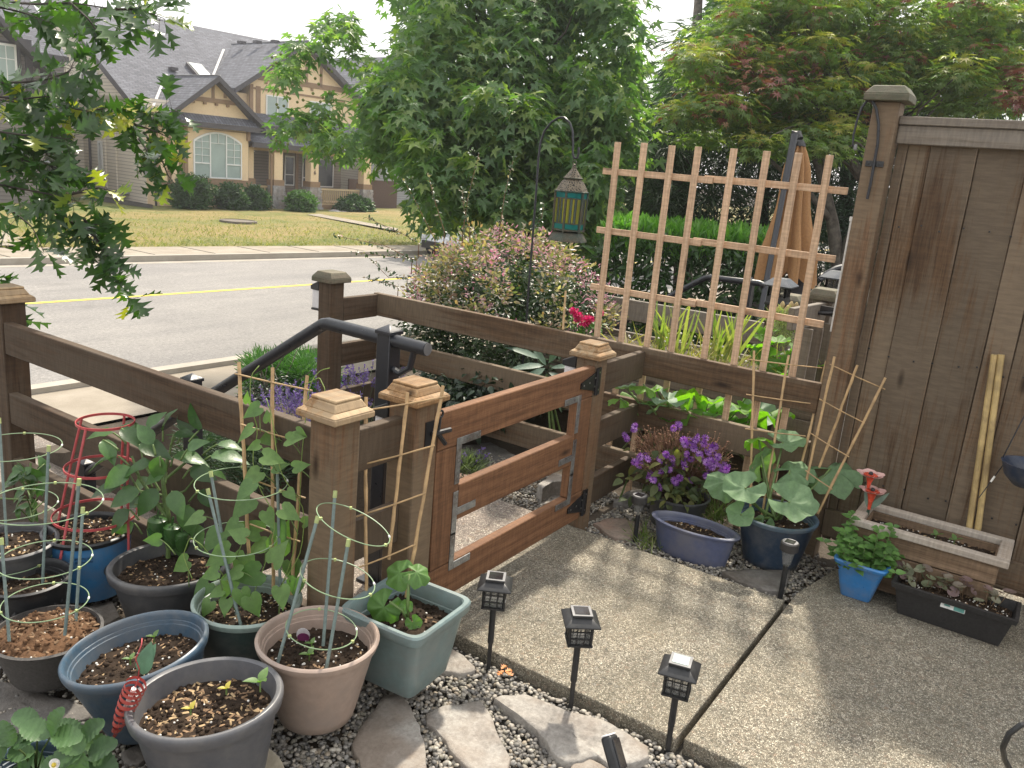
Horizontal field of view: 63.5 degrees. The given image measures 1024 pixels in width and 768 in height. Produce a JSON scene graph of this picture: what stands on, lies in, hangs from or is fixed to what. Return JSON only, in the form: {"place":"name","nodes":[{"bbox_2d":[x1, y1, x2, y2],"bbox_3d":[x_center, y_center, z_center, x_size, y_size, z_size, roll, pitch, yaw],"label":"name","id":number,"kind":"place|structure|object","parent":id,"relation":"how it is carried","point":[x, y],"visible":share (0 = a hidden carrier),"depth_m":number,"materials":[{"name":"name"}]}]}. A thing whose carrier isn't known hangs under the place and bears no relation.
{"place":"outdoors","nodes":[
{"label":"outdoors","id":0,"kind":"place"},
{"bbox_2d":[0,245,425,256],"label":"sidewalk","id":1,"kind":"structure","parent":0,"point":[170,250],"depth_m":21.39,"materials":[{"name":"concrete"}]},
{"bbox_2d":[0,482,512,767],"bbox_3d":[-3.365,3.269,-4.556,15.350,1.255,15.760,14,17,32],"label":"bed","id":2,"kind":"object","parent":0,"point":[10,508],"depth_m":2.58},
{"bbox_2d":[0,455,50,521],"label":"pepper plant","id":3,"kind":"object","parent":2,"relation":"on","point":[29,475],"visible":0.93,"depth_m":3.18,"materials":[{"name":"green plant"}]},
{"bbox_2d":[0,682,91,748],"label":"flagstone","id":4,"kind":"object","parent":2,"relation":"on","point":[43,704],"visible":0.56,"depth_m":2.42,"materials":[{"name":"stone"}]},
{"bbox_2d":[0,605,103,692],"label":"plant pot","id":5,"kind":"object","parent":4,"relation":"on","point":[32,655],"visible":0.84,"depth_m":2.42,"materials":[{"name":"grey plastic"}]},
{"bbox_2d":[0,478,103,641],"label":"ring support","id":6,"kind":"object","parent":5,"relation":"on","point":[71,570],"visible":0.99,"depth_m":2.38,"materials":[{"name":"green metal"}]},
{"bbox_2d":[0,0,201,328],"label":"oak tree","id":7,"kind":"object","parent":2,"relation":"on","point":[21,152],"visible":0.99,"depth_m":3.78,"materials":[{"name":"green plant"}]},
{"bbox_2d":[58,610,208,744],"bbox_3d":[-1.054,0.831,2.326,0.384,0.286,0.386,14,17,32],"label":"plant pot","id":8,"kind":"object","parent":2,"relation":"on","point":[95,670],"visible":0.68,"depth_m":2.34,"materials":[{"name":"blue plastic"}]},
{"bbox_2d":[0,425,843,767],"bbox_3d":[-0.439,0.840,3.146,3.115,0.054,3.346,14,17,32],"label":"gravel","id":9,"kind":"structure","parent":2,"relation":"on","point":[312,757],"depth_m":2.59,"materials":[{"name":"gravel"}]},
{"bbox_2d":[0,739,56,767],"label":"plant pot","id":10,"kind":"object","parent":9,"relation":"on","point":[49,749],"visible":0.16,"depth_m":2.07,"materials":[{"name":"blue plastic"}]},
{"bbox_2d":[0,706,118,767],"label":"strawberry plant","id":11,"kind":"object","parent":10,"relation":"in","point":[72,740],"visible":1,"depth_m":1.96,"materials":[{"name":"green plant"}]},
{"bbox_2d":[0,522,59,580],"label":"plant pot","id":12,"kind":"object","parent":9,"relation":"on","point":[23,558],"visible":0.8,"depth_m":2.83,"materials":[{"name":"plastic"}]},
{"bbox_2d":[0,418,62,583],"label":"ring support","id":13,"kind":"object","parent":12,"relation":"in","point":[48,453],"visible":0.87,"depth_m":2.72,"materials":[{"name":"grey metal"}]},
{"bbox_2d":[0,557,72,622],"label":"plant pot","id":14,"kind":"object","parent":9,"relation":"on","point":[34,597],"visible":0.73,"depth_m":2.67,"materials":[{"name":"black plastic"}]},
{"bbox_2d":[39,511,133,602],"bbox_3d":[-1.522,0.620,2.983,0.302,0.247,0.302,14,17,32],"label":"plant pot","id":15,"kind":"object","parent":9,"relation":"on","point":[107,547],"visible":0.68,"depth_m":2.89,"materials":[{"name":"blue plastic"}]},
{"bbox_2d":[51,412,136,559],"bbox_3d":[-1.479,0.364,2.936,0.284,0.457,0.281,-4,17,-30],"label":"tomato cage","id":16,"kind":"object","parent":15,"relation":"in","point":[76,476],"visible":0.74,"depth_m":2.92,"materials":[{"name":"red plastic"}]},
{"bbox_2d":[105,540,231,617],"bbox_3d":[-1.166,0.707,2.834,0.363,0.215,0.386,14,17,32],"label":"plant pot","id":17,"kind":"object","parent":9,"relation":"on","point":[143,579],"visible":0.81,"depth_m":2.77,"materials":[{"name":"plastic"}]},
{"bbox_2d":[87,403,249,558],"bbox_3d":[-1.214,0.337,2.903,0.566,0.598,0.294,2,15,-10],"label":"pepper plant","id":18,"kind":"object","parent":17,"relation":"in","point":[175,537],"visible":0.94,"depth_m":2.86,"materials":[{"name":"green plant"}]},
{"bbox_2d":[0,283,449,606],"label":"rail fence","id":19,"kind":"object","parent":9,"relation":"on","point":[342,447],"visible":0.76,"depth_m":2.80,"materials":[{"name":"brown wood"}]},
{"bbox_2d":[356,385,445,597],"bbox_3d":[-0.361,0.338,2.611,0.264,0.667,0.178,4,15,-3],"label":"bamboo trellis","id":20,"kind":"object","parent":19,"relation":"attached to","point":[395,503],"visible":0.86,"depth_m":2.61,"materials":[{"name":"wood"}]},
{"bbox_2d":[190,574,302,661],"bbox_3d":[-0.827,0.782,2.588,0.330,0.250,0.330,14,17,32],"label":"plant pot","id":21,"kind":"object","parent":9,"relation":"on","point":[229,636],"visible":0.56,"depth_m":2.51,"materials":[{"name":"plastic"}]},
{"bbox_2d":[142,366,329,617],"bbox_3d":[-0.831,0.342,2.541,0.461,0.793,0.323,6,15,6],"label":"bean plant","id":22,"kind":"object","parent":21,"relation":"in","point":[245,570],"visible":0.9,"depth_m":2.51,"materials":[{"name":"green plant"}]},
{"bbox_2d":[193,465,288,624],"bbox_3d":[-0.844,0.480,2.576,0.282,0.448,0.288,14,17,32],"label":"ring support","id":23,"kind":"object","parent":21,"relation":"in","point":[220,523],"visible":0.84,"depth_m":2.51,"materials":[{"name":"green metal"}]},
{"bbox_2d":[234,362,312,594],"bbox_3d":[-0.774,0.299,2.618,0.260,0.698,0.185,5,15,2],"label":"bamboo trellis","id":24,"kind":"object","parent":21,"relation":"in","point":[242,424],"visible":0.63,"depth_m":2.61,"materials":[{"name":"wood"}]},
{"bbox_2d":[265,749,283,767],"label":"flagstone","id":25,"kind":"object","parent":9,"relation":"on","point":[274,760],"visible":0.16,"depth_m":2.24,"materials":[{"name":"beige stone"}]},
{"bbox_2d":[124,657,283,767],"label":"plant pot","id":26,"kind":"object","parent":25,"relation":"on","point":[220,728],"visible":0.99,"depth_m":2.06,"materials":[{"name":"plastic"}]},
{"bbox_2d":[111,638,155,737],"bbox_3d":[-0.944,0.773,2.011,0.161,0.364,0.072,8,15,10],"label":"spiral ornament","id":27,"kind":"object","parent":26,"relation":"hanging from","point":[144,659],"visible":0.88,"depth_m":1.98,"materials":[{"name":"red plastic"}]},
{"bbox_2d":[254,605,379,734],"bbox_3d":[-0.560,0.836,2.381,0.346,0.255,0.346,14,17,32],"label":"plant pot","id":28,"kind":"object","parent":9,"relation":"on","point":[318,698],"visible":0.88,"depth_m":2.32,"materials":[{"name":"plastic"}]},
{"bbox_2d":[276,490,390,668],"bbox_3d":[-0.491,0.557,2.319,0.247,0.434,0.299,14,17,32],"label":"ring support","id":29,"kind":"object","parent":28,"relation":"in","point":[303,567],"visible":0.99,"depth_m":2.31,"materials":[{"name":"green metal"}]},
{"bbox_2d":[351,694,426,767],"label":"flagstone","id":30,"kind":"object","parent":9,"relation":"on","point":[388,735],"visible":0.98,"depth_m":2.39,"materials":[{"name":"stone"}]},
{"bbox_2d":[342,577,470,697],"bbox_3d":[-0.334,0.795,2.591,0.308,0.245,0.308,13,17,28],"label":"plant pot","id":31,"kind":"object","parent":9,"relation":"on","point":[405,662],"visible":0.66,"depth_m":2.52,"materials":[{"name":"plastic"}]},
{"bbox_2d":[367,560,429,629],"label":"squash seedling","id":32,"kind":"object","parent":31,"relation":"in","point":[391,611],"visible":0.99,"depth_m":2.55,"materials":[{"name":"green plant"}]},
{"bbox_2d":[441,649,474,681],"bbox_3d":[-0.216,0.959,2.791,0.195,0.058,0.150,14,17,32],"label":"flagstone","id":33,"kind":"object","parent":9,"relation":"on","point":[460,665],"visible":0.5,"depth_m":2.76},
{"bbox_2d":[460,447,492,477],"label":"lavender plant","id":34,"kind":"object","parent":9,"relation":"on","point":[472,461],"visible":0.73,"depth_m":4.37,"materials":[{"name":"green plant"}]},
{"bbox_2d":[477,570,512,671],"bbox_3d":[-0.066,0.799,2.756,0.111,0.358,0.111,6,15,3],"label":"solar lantern","id":35,"kind":"object","parent":9,"relation":"on","point":[497,582],"visible":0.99,"depth_m":2.71,"materials":[{"name":"black plastic"}]},
{"bbox_2d":[493,694,648,767],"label":"flagstone","id":36,"kind":"object","parent":9,"relation":"on","point":[566,739],"visible":0.94,"depth_m":2.48,"materials":[{"name":"stone"}]},
{"bbox_2d":[561,605,600,710],"bbox_3d":[0.199,0.867,2.586,0.111,0.358,0.111,4,15,-5],"label":"solar lantern","id":37,"kind":"object","parent":9,"relation":"on","point":[580,617],"visible":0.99,"depth_m":2.54,"materials":[{"name":"black plastic"}]},
{"bbox_2d":[601,732,626,767],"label":"spotlight","id":38,"kind":"object","parent":9,"relation":"on","point":[613,750],"visible":1,"depth_m":2.27,"materials":[{"name":"black plastic"}]},
{"bbox_2d":[593,518,641,544],"bbox_3d":[0.510,0.707,3.987,0.224,0.058,0.254,14,17,32],"label":"flagstone","id":39,"kind":"object","parent":9,"relation":"on","point":[611,528],"visible":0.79,"depth_m":3.96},
{"bbox_2d":[453,525,783,752],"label":"landing slab","id":40,"kind":"structure","parent":9,"relation":"on","point":[651,610],"depth_m":3.06,"materials":[{"name":"concrete"}]},
{"bbox_2d":[657,652,701,753],"bbox_3d":[0.475,0.950,2.429,0.111,0.323,0.111,10,15,18],"label":"solar lantern","id":41,"kind":"object","parent":9,"relation":"on","point":[682,668],"visible":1,"depth_m":2.38,"materials":[{"name":"black plastic"}]},
{"bbox_2d":[648,482,710,524],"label":"plant pot","id":42,"kind":"object","parent":9,"relation":"on","point":[697,510],"visible":0.38,"depth_m":4.00,"materials":[{"name":"plastic"}]},
{"bbox_2d":[613,421,737,512],"bbox_3d":[0.804,0.412,4.071,0.648,0.489,0.447,5,15,0],"label":"plant","id":43,"kind":"object","parent":42,"relation":"in","point":[693,457],"visible":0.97,"depth_m":3.97,"materials":[{"name":"purple plant"}]},
{"bbox_2d":[614,274,764,353],"bbox_3d":[1.380,-0.284,6.782,1.225,1.335,0.086,14,17,32],"label":"handrail","id":44,"kind":"object","parent":9,"relation":"on","point":[704,278],"visible":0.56,"depth_m":6.44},
{"bbox_2d":[652,510,740,567],"bbox_3d":[0.822,0.710,3.762,0.418,0.160,0.208,14,17,32],"label":"plant pot","id":45,"kind":"object","parent":9,"relation":"on","point":[693,539],"visible":1,"depth_m":3.71,"materials":[{"name":"plastic"}]},
{"bbox_2d":[721,569,789,595],"bbox_3d":[1.085,0.867,3.572,0.336,0.059,0.213,3,15,-7],"label":"flagstone","id":46,"kind":"object","parent":9,"relation":"on","point":[763,581],"visible":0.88,"depth_m":3.57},
{"bbox_2d":[740,498,819,570],"bbox_3d":[1.188,0.694,3.758,0.358,0.235,0.358,14,17,32],"label":"plant pot","id":47,"kind":"object","parent":9,"relation":"on","point":[760,541],"visible":0.64,"depth_m":3.65,"materials":[{"name":"plastic"}]},
{"bbox_2d":[703,429,862,526],"bbox_3d":[1.236,0.463,3.684,0.707,0.408,0.471,1,15,-16],"label":"squash plant","id":48,"kind":"object","parent":47,"relation":"on","point":[793,485],"visible":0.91,"depth_m":3.70,"materials":[{"name":"green plant"}]},
{"bbox_2d":[745,351,825,519],"bbox_3d":[1.229,0.246,3.794,0.369,0.752,0.204,5,15,0],"label":"bamboo trellis","id":49,"kind":"object","parent":47,"relation":"in","point":[775,432],"visible":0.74,"depth_m":3.79,"materials":[{"name":"wood"}]},
{"bbox_2d":[805,356,886,514],"bbox_3d":[1.459,0.259,3.653,0.312,0.746,0.138,6,15,5],"label":"bamboo trellis","id":50,"kind":"object","parent":47,"relation":"in","point":[834,427],"visible":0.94,"depth_m":3.64,"materials":[{"name":"wood"}]},
{"bbox_2d":[754,130,817,321],"bbox_3d":[2.320,-1.322,6.928,0.544,1.592,0.953,14,17,32],"label":"parasol","id":51,"kind":"object","parent":9,"relation":"on","point":[800,235],"visible":0.68,"depth_m":7.04,"materials":[{"name":"beige fabric"}]},
{"bbox_2d":[682,568,1023,767],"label":"patio slab","id":52,"kind":"structure","parent":9,"relation":"on","point":[827,674],"depth_m":2.77,"materials":[{"name":"concrete"}]},
{"bbox_2d":[834,554,890,601],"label":"plant pot","id":53,"kind":"object","parent":52,"relation":"on","point":[853,583],"visible":0.48,"depth_m":3.38,"materials":[{"name":"plastic"}]},
{"bbox_2d":[816,510,905,577],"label":"mint plant","id":54,"kind":"object","parent":53,"relation":"on","point":[872,552],"visible":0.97,"depth_m":3.37,"materials":[{"name":"green plant"}]},
{"bbox_2d":[850,501,1014,600],"bbox_3d":[1.732,0.740,3.478,0.591,0.289,0.287,14,17,32],"label":"wooden planter","id":55,"kind":"object","parent":52,"relation":"on","point":[979,558],"visible":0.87,"depth_m":3.39,"materials":[{"name":"brown wood"}]},
{"bbox_2d":[891,568,1021,645],"bbox_3d":[1.735,0.882,3.265,0.442,0.140,0.192,14,17,32],"label":"trough planter","id":56,"kind":"object","parent":52,"relation":"on","point":[966,616],"visible":0.93,"depth_m":3.21,"materials":[{"name":"black plastic"}]},
{"bbox_2d":[895,561,1016,608],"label":"seedlings","id":57,"kind":"object","parent":56,"relation":"on","point":[956,587],"visible":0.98,"depth_m":3.28,"materials":[{"name":"green plant"}]},
{"bbox_2d":[425,701,510,767],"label":"flagstone","id":58,"kind":"object","parent":2,"relation":"on","point":[467,733],"visible":0.99,"depth_m":2.44,"materials":[{"name":"stone"}]},
{"bbox_2d":[31,291,733,434],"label":"sidewalk","id":59,"kind":"structure","parent":0,"point":[80,402],"depth_m":8.53,"materials":[{"name":"concrete"}]},
{"bbox_2d":[0,192,826,247],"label":"lawn","id":60,"kind":"structure","parent":0,"point":[381,215],"depth_m":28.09,"materials":[{"name":"plant"}]},
{"bbox_2d":[0,0,68,202],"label":"house","id":61,"kind":"structure","parent":60,"relation":"on","point":[13,53],"depth_m":27.62,"materials":[{"name":"grey"}]},
{"bbox_2d":[166,171,219,209],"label":"bush","id":62,"kind":"object","parent":60,"relation":"on","point":[202,197],"visible":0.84,"depth_m":31.66,"materials":[{"name":"green plant"}]},
{"bbox_2d":[39,0,373,209],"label":"house","id":63,"kind":"structure","parent":60,"relation":"on","point":[224,102],"depth_m":34.92,"materials":[{"name":"beige"}]},
{"bbox_2d":[193,132,241,179],"bbox_3d":[-11.856,-9.218,33.424,0.065,1.810,2.140,16,18,37],"label":"window","id":64,"kind":"structure","parent":63,"relation":"in","point":[216,155],"depth_m":33.40,"materials":[{"name":"white glass"}]},
{"bbox_2d":[211,180,251,210],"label":"bush","id":65,"kind":"object","parent":60,"relation":"on","point":[230,196],"visible":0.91,"depth_m":33.09,"materials":[{"name":"green plant"}]},
{"bbox_2d":[244,181,274,210],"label":"bush","id":66,"kind":"object","parent":60,"relation":"on","point":[261,198],"visible":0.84,"depth_m":34.04,"materials":[{"name":"green plant"}]},
{"bbox_2d":[282,189,319,212],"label":"bush","id":67,"kind":"object","parent":60,"relation":"on","point":[298,200],"visible":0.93,"depth_m":35.23,"materials":[{"name":"green plant"}]},
{"bbox_2d":[331,192,375,211],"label":"bush","id":68,"kind":"object","parent":60,"relation":"on","point":[353,202],"visible":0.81,"depth_m":38.16,"materials":[{"name":"green plant"}]},
{"bbox_2d":[348,179,397,207],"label":"board fence","id":69,"kind":"object","parent":60,"relation":"on","point":[382,196],"visible":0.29,"depth_m":42.48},
{"bbox_2d":[326,57,458,204],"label":"house","id":70,"kind":"structure","parent":60,"relation":"on","point":[348,173],"depth_m":45.49,"materials":[{"name":"grey"}]},
{"bbox_2d":[0,246,828,384],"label":"road","id":71,"kind":"structure","parent":0,"point":[171,329],"depth_m":14.52,"materials":[{"name":"asphalt"}]},
{"bbox_2d":[0,254,492,266],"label":"gutter","id":72,"kind":"object","parent":71,"relation":"on","point":[218,260],"visible":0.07,"depth_m":20.25,"materials":[{"name":"concrete"}]},
{"bbox_2d":[34,189,814,435],"bbox_3d":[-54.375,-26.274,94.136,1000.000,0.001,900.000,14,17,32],"label":"ground","id":73,"kind":"structure","parent":0,"point":[121,419],"depth_m":8.98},
{"bbox_2d":[0,435,531,596],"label":"path","id":74,"kind":"structure","parent":73,"relation":"on","point":[478,524],"depth_m":3.90,"materials":[{"name":"concrete"}]},
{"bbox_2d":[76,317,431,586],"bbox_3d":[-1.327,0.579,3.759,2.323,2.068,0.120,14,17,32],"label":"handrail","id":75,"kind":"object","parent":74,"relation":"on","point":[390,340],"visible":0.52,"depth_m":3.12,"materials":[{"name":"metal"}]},
{"bbox_2d":[0,243,826,264],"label":"kerb","id":76,"kind":"structure","parent":73,"relation":"on","point":[132,258],"depth_m":20.52,"materials":[{"name":"concrete"}]},
{"bbox_2d":[31,273,822,394],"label":"kerb","id":77,"kind":"structure","parent":73,"relation":"on","point":[47,387],"depth_m":9.77,"materials":[{"name":"concrete"}]},
{"bbox_2d":[35,369,837,603],"bbox_3d":[2.582,1.544,3.998,15.334,1.255,2.320,14,17,32],"label":"bed","id":78,"kind":"object","parent":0,"point":[61,457],"visible":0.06,"depth_m":5.15,"materials":[{"name":"soil"}]},
{"bbox_2d":[167,424,297,494],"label":"dark shrub","id":79,"kind":"object","parent":78,"relation":"on","point":[217,462],"visible":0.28,"depth_m":4.87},
{"bbox_2d":[237,351,313,404],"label":"lavender","id":80,"kind":"object","parent":78,"relation":"on","point":[266,388],"visible":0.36,"depth_m":6.12,"materials":[{"name":"purple plant"}]},
{"bbox_2d":[232,343,347,397],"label":"juniper bush","id":81,"kind":"object","parent":78,"relation":"on","point":[304,363],"visible":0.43,"depth_m":6.49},
{"bbox_2d":[333,151,627,422],"bbox_3d":[-0.097,-0.584,5.652,1.812,1.910,1.400,14,17,32],"label":"flowering bush","id":82,"kind":"object","parent":78,"relation":"on","point":[488,283],"visible":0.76,"depth_m":5.40,"materials":[{"name":"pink plant"}]},
{"bbox_2d":[505,347,564,431],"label":"hellebore plant","id":83,"kind":"object","parent":78,"relation":"on","point":[539,356],"visible":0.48,"depth_m":4.75,"materials":[{"name":"green plant"}]},
{"bbox_2d":[521,116,579,370],"bbox_3d":[0.196,-0.548,4.837,0.272,1.942,0.013,14,17,32],"label":"shepherds hook","id":84,"kind":"object","parent":78,"relation":"on","point":[536,185],"visible":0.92,"depth_m":4.76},
{"bbox_2d":[547,160,588,242],"bbox_3d":[0.331,-1.027,4.647,0.217,0.445,0.223,14,17,32],"label":"hanging lantern","id":85,"kind":"object","parent":84,"relation":"hanging from","point":[571,198],"visible":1,"depth_m":4.60,"materials":[{"name":"teal metal"}]},
{"bbox_2d":[312,269,821,530],"bbox_3d":[0.030,0.089,4.347,2.850,1.002,0.667,14,17,32],"label":"rail fence","id":86,"kind":"object","parent":78,"relation":"on","point":[620,363],"visible":0.73,"depth_m":4.33,"materials":[{"name":"brown wood"}]},
{"bbox_2d":[428,365,601,590],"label":"garden gate","id":87,"kind":"structure","parent":86,"relation":"attached to","point":[455,496],"depth_m":3.25,"materials":[{"name":"brown wood"}]},
{"bbox_2d":[532,326,850,491],"bbox_3d":[1.068,0.110,5.204,1.800,0.602,0.738,14,17,32],"label":"raised bed","id":88,"kind":"object","parent":78,"relation":"on","point":[799,424],"visible":0.06,"depth_m":4.92,"materials":[{"name":"brown wood"}]},
{"bbox_2d":[647,302,699,353],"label":"blade plant","id":89,"kind":"object","parent":88,"relation":"in","point":[660,342],"visible":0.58,"depth_m":4.71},
{"bbox_2d":[600,323,820,375],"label":"wildflowers","id":90,"kind":"object","parent":88,"relation":"in","point":[698,354],"visible":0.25,"depth_m":4.75,"materials":[{"name":"green plant"}]},
{"bbox_2d":[695,309,764,362],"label":"blade plant","id":91,"kind":"object","parent":88,"relation":"in","point":[721,340],"visible":0.74,"depth_m":4.71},
{"bbox_2d":[746,326,823,374],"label":"squash plant","id":92,"kind":"object","parent":88,"relation":"in","point":[757,348],"visible":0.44,"depth_m":4.67,"materials":[{"name":"green plant"}]},
{"bbox_2d":[546,284,837,357],"bbox_3d":[1.385,-0.266,5.841,1.055,1.197,2.399,-6,18,-37],"label":"rail fence","id":93,"kind":"object","parent":78,"relation":"on","point":[637,310],"visible":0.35,"depth_m":5.71,"materials":[{"name":"grey wood"}]},
{"bbox_2d":[775,302,830,419],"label":"garden gate","id":94,"kind":"structure","parent":93,"relation":"attached to","point":[814,345],"depth_m":4.48,"materials":[{"name":"wood"}]},
{"bbox_2d":[607,383,794,498],"bbox_3d":[0.990,0.299,4.374,1.092,0.690,0.732,12,16,27],"label":"squash plant","id":95,"kind":"object","parent":78,"relation":"on","point":[683,400],"visible":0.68,"depth_m":4.20,"materials":[{"name":"green plant"}]},
{"bbox_2d":[590,142,848,528],"bbox_3d":[0.908,-0.237,4.156,1.216,1.832,0.050,14,17,32],"label":"trellis","id":96,"kind":"object","parent":78,"relation":"on","point":[782,251],"visible":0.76,"depth_m":4.02,"materials":[{"name":"brown wood"}]},
{"bbox_2d":[805,85,1023,597],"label":"privacy fence","id":97,"kind":"object","parent":78,"relation":"on","point":[943,318],"visible":0.81,"depth_m":3.50,"materials":[{"name":"brown wood"}]},
{"bbox_2d":[966,354,997,528],"bbox_3d":[1.956,0.256,3.454,0.026,0.764,0.090,-5,17,-33],"label":"bamboo pole","id":98,"kind":"object","parent":97,"relation":"attached to","point":[982,438],"visible":0.94,"depth_m":3.44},
{"bbox_2d":[974,354,1004,530],"bbox_3d":[1.980,0.256,3.438,0.026,0.763,0.097,-6,18,-35],"label":"bamboo pole","id":99,"kind":"object","parent":97,"relation":"attached to","point":[990,435],"visible":0.97,"depth_m":3.42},
{"bbox_2d":[1001,416,1023,488],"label":"hanging pot","id":100,"kind":"object","parent":97,"relation":"hanging from","point":[1013,468],"visible":1,"depth_m":3.23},
{"bbox_2d":[31,0,1023,200],"label":"sky","id":101,"kind":"structure","parent":0,"point":[261,19],"materials":[{"name":"white"}]},
{"bbox_2d":[346,274,872,398],"bbox_3d":[13.432,-1.570,19.480,15.158,1.255,32.800,14,17,32],"label":"neighbour bed","id":102,"kind":"object","parent":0,"point":[373,374],"visible":0.02,"depth_m":10.37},
{"bbox_2d":[257,0,668,319],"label":"sweetgum tree","id":103,"kind":"object","parent":102,"relation":"on","point":[420,107],"visible":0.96,"depth_m":9.72,"materials":[{"name":"green plant"}]},
{"bbox_2d":[577,209,785,354],"bbox_3d":[1.843,-0.677,8.977,2.212,2.301,1.669,8,15,13],"label":"laurel hedge","id":104,"kind":"object","parent":102,"relation":"on","point":[739,231],"visible":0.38,"depth_m":8.34,"materials":[{"name":"green plant"}]},
{"bbox_2d":[631,0,756,294],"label":"broadleaf tree","id":105,"kind":"object","parent":102,"relation":"on","point":[698,6],"visible":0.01,"depth_m":16.41,"materials":[{"name":"green plant"}]},
{"bbox_2d":[615,1,1023,305],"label":"cedar tree","id":106,"kind":"object","parent":102,"relation":"on","point":[712,198],"visible":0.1,"depth_m":12.03,"materials":[{"name":"green plant"}]},
{"bbox_2d":[640,0,1023,284],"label":"japanese maple","id":107,"kind":"object","parent":102,"relation":"on","point":[821,117],"visible":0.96,"depth_m":8.57,"materials":[{"name":"green plant"}]},
{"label":"neighbour soil","id":108,"kind":"structure","parent":0,"visible":0},
{"bbox_2d":[408,365,524,444],"bbox_3d":[-0.295,0.128,5.084,0.872,0.582,0.849,5,15,-1],"label":"dark shrub","id":109,"kind":"object","parent":108,"relation":"on","point":[469,393],"visible":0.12,"depth_m":4.84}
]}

